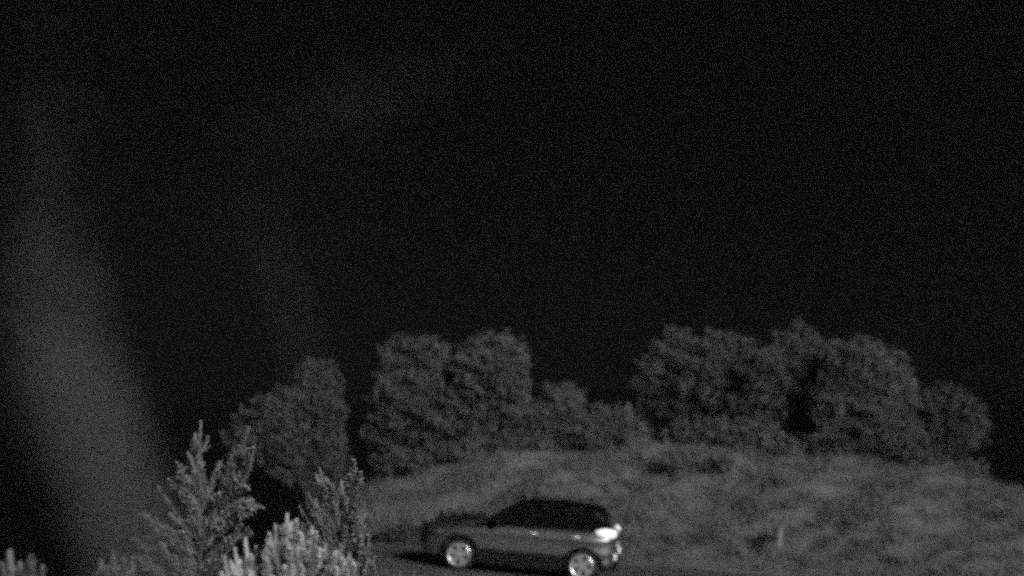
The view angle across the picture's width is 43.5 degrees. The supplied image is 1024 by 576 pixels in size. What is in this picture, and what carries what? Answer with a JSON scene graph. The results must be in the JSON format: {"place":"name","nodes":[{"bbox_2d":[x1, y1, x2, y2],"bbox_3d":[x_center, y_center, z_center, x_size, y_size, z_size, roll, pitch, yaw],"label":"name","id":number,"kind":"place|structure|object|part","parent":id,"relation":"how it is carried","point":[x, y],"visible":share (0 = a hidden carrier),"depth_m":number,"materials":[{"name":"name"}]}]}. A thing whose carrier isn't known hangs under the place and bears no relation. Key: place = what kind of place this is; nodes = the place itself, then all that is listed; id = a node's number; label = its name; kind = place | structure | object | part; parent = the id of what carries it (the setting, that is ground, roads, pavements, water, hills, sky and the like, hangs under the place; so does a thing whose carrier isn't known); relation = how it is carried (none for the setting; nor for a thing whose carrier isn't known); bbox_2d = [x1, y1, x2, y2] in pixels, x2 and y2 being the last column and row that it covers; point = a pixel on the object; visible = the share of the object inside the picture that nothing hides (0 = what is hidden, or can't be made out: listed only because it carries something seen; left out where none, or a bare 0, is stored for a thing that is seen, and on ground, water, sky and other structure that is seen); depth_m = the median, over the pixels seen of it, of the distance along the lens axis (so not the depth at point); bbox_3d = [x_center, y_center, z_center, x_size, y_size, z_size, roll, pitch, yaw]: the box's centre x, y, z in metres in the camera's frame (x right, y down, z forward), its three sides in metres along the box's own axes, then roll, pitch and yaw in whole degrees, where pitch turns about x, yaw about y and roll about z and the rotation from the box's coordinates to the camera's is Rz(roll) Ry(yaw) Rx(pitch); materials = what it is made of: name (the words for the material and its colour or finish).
{"place":"outdoors","nodes":[
{"label":"outdoors","id":0,"kind":"place"},
{"bbox_2d":[0,0,1023,575],"label":"sky","id":1,"kind":"structure","parent":0,"point":[616,173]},
{"bbox_2d":[321,541,771,575],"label":"road","id":2,"kind":"structure","parent":0,"point":[405,557],"depth_m":29.77,"materials":[{"name":"grey asphalt"}]},
{"bbox_2d":[421,495,620,575],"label":"parked car","id":3,"kind":"object","parent":2,"relation":"on","point":[569,536],"visible":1,"depth_m":27.98,"materials":[{"name":"grey paint"}]},
{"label":"windows","id":4,"kind":"part","parent":3,"relation":"part of","materials":[{"name":"black glass"}]},
{"bbox_2d":[203,427,1023,575],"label":"ground","id":5,"kind":"structure","parent":0,"point":[805,544],"depth_m":38.85,"materials":[{"name":"grey plant"}]},
{"bbox_2d":[0,549,45,575],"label":"shrub","id":6,"kind":"object","parent":5,"relation":"on","point":[11,569],"visible":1,"depth_m":8.81,"materials":[{"name":"grey plant"}]},
{"bbox_2d":[0,12,196,575],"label":"leafy stem","id":7,"kind":"object","parent":5,"relation":"on","point":[90,416],"visible":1,"depth_m":2.08,"materials":[{"name":"grey plant"}]},
{"bbox_2d":[94,550,136,575],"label":"shrub","id":8,"kind":"object","parent":5,"relation":"on","point":[123,567],"visible":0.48,"depth_m":8.94,"materials":[{"name":"grey plant"}]},
{"bbox_2d":[132,420,265,575],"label":"young conifer","id":9,"kind":"object","parent":5,"relation":"on","point":[219,519],"visible":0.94,"depth_m":11.30,"materials":[{"name":"grey plant"}]},
{"bbox_2d":[219,381,320,536],"bbox_3d":[-7.491,5.343,39.879,3.135,4.891,2.074,3,-7,-26],"label":"broadleaf tree","id":10,"kind":"object","parent":5,"relation":"on","point":[275,427],"visible":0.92,"depth_m":39.71,"materials":[{"name":"grey plant"}]},
{"bbox_2d":[219,512,356,575],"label":"upright shrub","id":11,"kind":"object","parent":5,"relation":"on","point":[306,559],"visible":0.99,"depth_m":9.79,"materials":[{"name":"grey plant"}]},
{"bbox_2d":[289,355,355,524],"bbox_3d":[-6.104,4.895,40.654,2.567,5.589,2.420,0,-6,0],"label":"broadleaf tree","id":12,"kind":"object","parent":5,"relation":"on","point":[331,407],"visible":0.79,"depth_m":40.14,"materials":[{"name":"grey plant"}]},
{"bbox_2d":[298,458,377,575],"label":"young conifer","id":13,"kind":"object","parent":5,"relation":"on","point":[348,525],"visible":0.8,"depth_m":11.95,"materials":[{"name":"grey plant"}]},
{"bbox_2d":[192,61,490,575],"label":"leafy stem","id":14,"kind":"object","parent":5,"relation":"on","point":[364,108],"visible":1,"depth_m":1.70,"materials":[{"name":"black plant"}]},
{"bbox_2d":[368,519,421,543],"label":"bush","id":15,"kind":"object","parent":5,"relation":"on","point":[405,534],"visible":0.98,"depth_m":33.66,"materials":[{"name":"grey plant"}]},
{"bbox_2d":[365,446,434,478],"bbox_3d":[-3.869,6.045,43.956,2.519,1.346,1.720,-4,-7,29],"label":"bush","id":16,"kind":"object","parent":5,"relation":"on","point":[397,462],"visible":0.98,"depth_m":43.76,"materials":[{"name":"grey plant"}]},
{"bbox_2d":[359,331,472,460],"bbox_3d":[-3.396,4.108,46.693,4.252,5.365,3.396,0,-6,0],"label":"broadleaf tree","id":17,"kind":"object","parent":5,"relation":"on","point":[417,395],"visible":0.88,"depth_m":46.11,"materials":[{"name":"grey plant"}]},
{"bbox_2d":[416,509,490,536],"bbox_3d":[-1.556,6.439,34.201,2.067,1.182,1.197,-1,-7,11],"label":"bush","id":18,"kind":"object","parent":5,"relation":"on","point":[470,516],"visible":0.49,"depth_m":34.07,"materials":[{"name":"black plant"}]},
{"bbox_2d":[422,435,487,463],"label":"bush","id":19,"kind":"object","parent":5,"relation":"on","point":[452,450],"visible":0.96,"depth_m":44.14,"materials":[{"name":"grey plant"}]},
{"bbox_2d":[449,329,539,451],"bbox_3d":[-0.609,3.825,46.100,3.560,4.767,2.553,0,-6,0],"label":"broadleaf tree","id":20,"kind":"object","parent":5,"relation":"on","point":[493,374],"visible":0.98,"depth_m":45.57,"materials":[{"name":"grey plant"}]},
{"bbox_2d":[484,431,552,450],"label":"bush","id":21,"kind":"object","parent":5,"relation":"on","point":[536,441],"visible":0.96,"depth_m":44.51,"materials":[{"name":"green plant"}]},
{"bbox_2d":[515,379,598,450],"bbox_3d":[1.623,4.608,45.886,2.748,2.755,2.632,6,-9,-45],"label":"bush","id":22,"kind":"object","parent":5,"relation":"on","point":[558,411],"visible":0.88,"depth_m":45.52,"materials":[{"name":"grey plant"}]},
{"bbox_2d":[559,401,652,449],"bbox_3d":[3.211,4.979,45.726,3.330,1.904,2.095,3,-7,-22],"label":"bush","id":23,"kind":"object","parent":5,"relation":"on","point":[609,424],"visible":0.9,"depth_m":45.42,"materials":[{"name":"grey plant"}]},
{"bbox_2d":[651,450,735,472],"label":"bush","id":24,"kind":"object","parent":5,"relation":"on","point":[718,462],"visible":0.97,"depth_m":41.31,"materials":[{"name":"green plant"}]},
{"bbox_2d":[657,408,734,448],"bbox_3d":[6.415,5.068,45.452,3.156,1.645,2.223,0,-6,0],"label":"bush","id":25,"kind":"object","parent":5,"relation":"on","point":[700,430],"visible":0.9,"depth_m":45.06,"materials":[{"name":"grey plant"}]},
{"bbox_2d":[628,325,764,448],"bbox_3d":[8.017,4.580,53.849,5.972,6.361,4.514,-2,-7,20],"label":"broadleaf tree","id":26,"kind":"object","parent":5,"relation":"on","point":[688,375],"visible":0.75,"depth_m":53.22,"materials":[{"name":"grey plant"}]},
{"bbox_2d":[714,414,805,455],"bbox_3d":[8.624,5.261,45.497,3.372,1.682,2.267,3,-7,-23],"label":"bush","id":27,"kind":"object","parent":5,"relation":"on","point":[765,438],"visible":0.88,"depth_m":44.90,"materials":[{"name":"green plant"}]},
{"bbox_2d":[747,531,775,551],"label":"bush","id":28,"kind":"object","parent":5,"relation":"on","point":[761,543],"visible":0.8,"depth_m":35.58,"materials":[{"name":"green plant"}]},
{"bbox_2d":[775,524,782,554],"bbox_3d":[7.352,7.001,35.438,0.266,0.950,0.200,0,-6,0],"label":"marker post","id":29,"kind":"object","parent":5,"relation":"on","point":[779,531],"visible":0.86,"depth_m":35.38,"materials":[{"name":"grey wood"}]},
{"bbox_2d":[724,317,844,440],"bbox_3d":[11.171,4.442,51.783,5.202,6.680,3.734,-2,-7,14],"label":"broadleaf tree","id":30,"kind":"object","parent":5,"relation":"on","point":[777,377],"visible":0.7,"depth_m":51.10,"materials":[{"name":"grey plant"}]},
{"bbox_2d":[790,431,860,458],"bbox_3d":[11.367,5.863,46.972,2.353,1.274,2.326,0,-6,0],"label":"bush","id":31,"kind":"object","parent":5,"relation":"on","point":[834,444],"visible":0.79,"depth_m":46.42,"materials":[{"name":"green plant"}]},
{"bbox_2d":[804,333,927,458],"bbox_3d":[13.685,4.593,49.711,4.655,5.754,3.183,2,-7,-16],"label":"broadleaf tree","id":32,"kind":"object","parent":5,"relation":"on","point":[863,399],"visible":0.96,"depth_m":49.13,"materials":[{"name":"grey plant"}]},
{"bbox_2d":[865,433,991,476],"bbox_3d":[14.724,6.037,45.490,4.326,1.802,2.250,0,-6,0],"label":"bush","id":33,"kind":"object","parent":5,"relation":"on","point":[905,450],"visible":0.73,"depth_m":45.07,"materials":[{"name":"grey plant"}]},
{"bbox_2d":[912,381,994,460],"bbox_3d":[18.178,6.656,53.715,4.070,5.521,2.775,0,-6,0],"label":"broadleaf tree","id":34,"kind":"object","parent":5,"relation":"on","point":[949,417],"visible":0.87,"depth_m":53.22,"materials":[{"name":"grey plant"}]}
]}

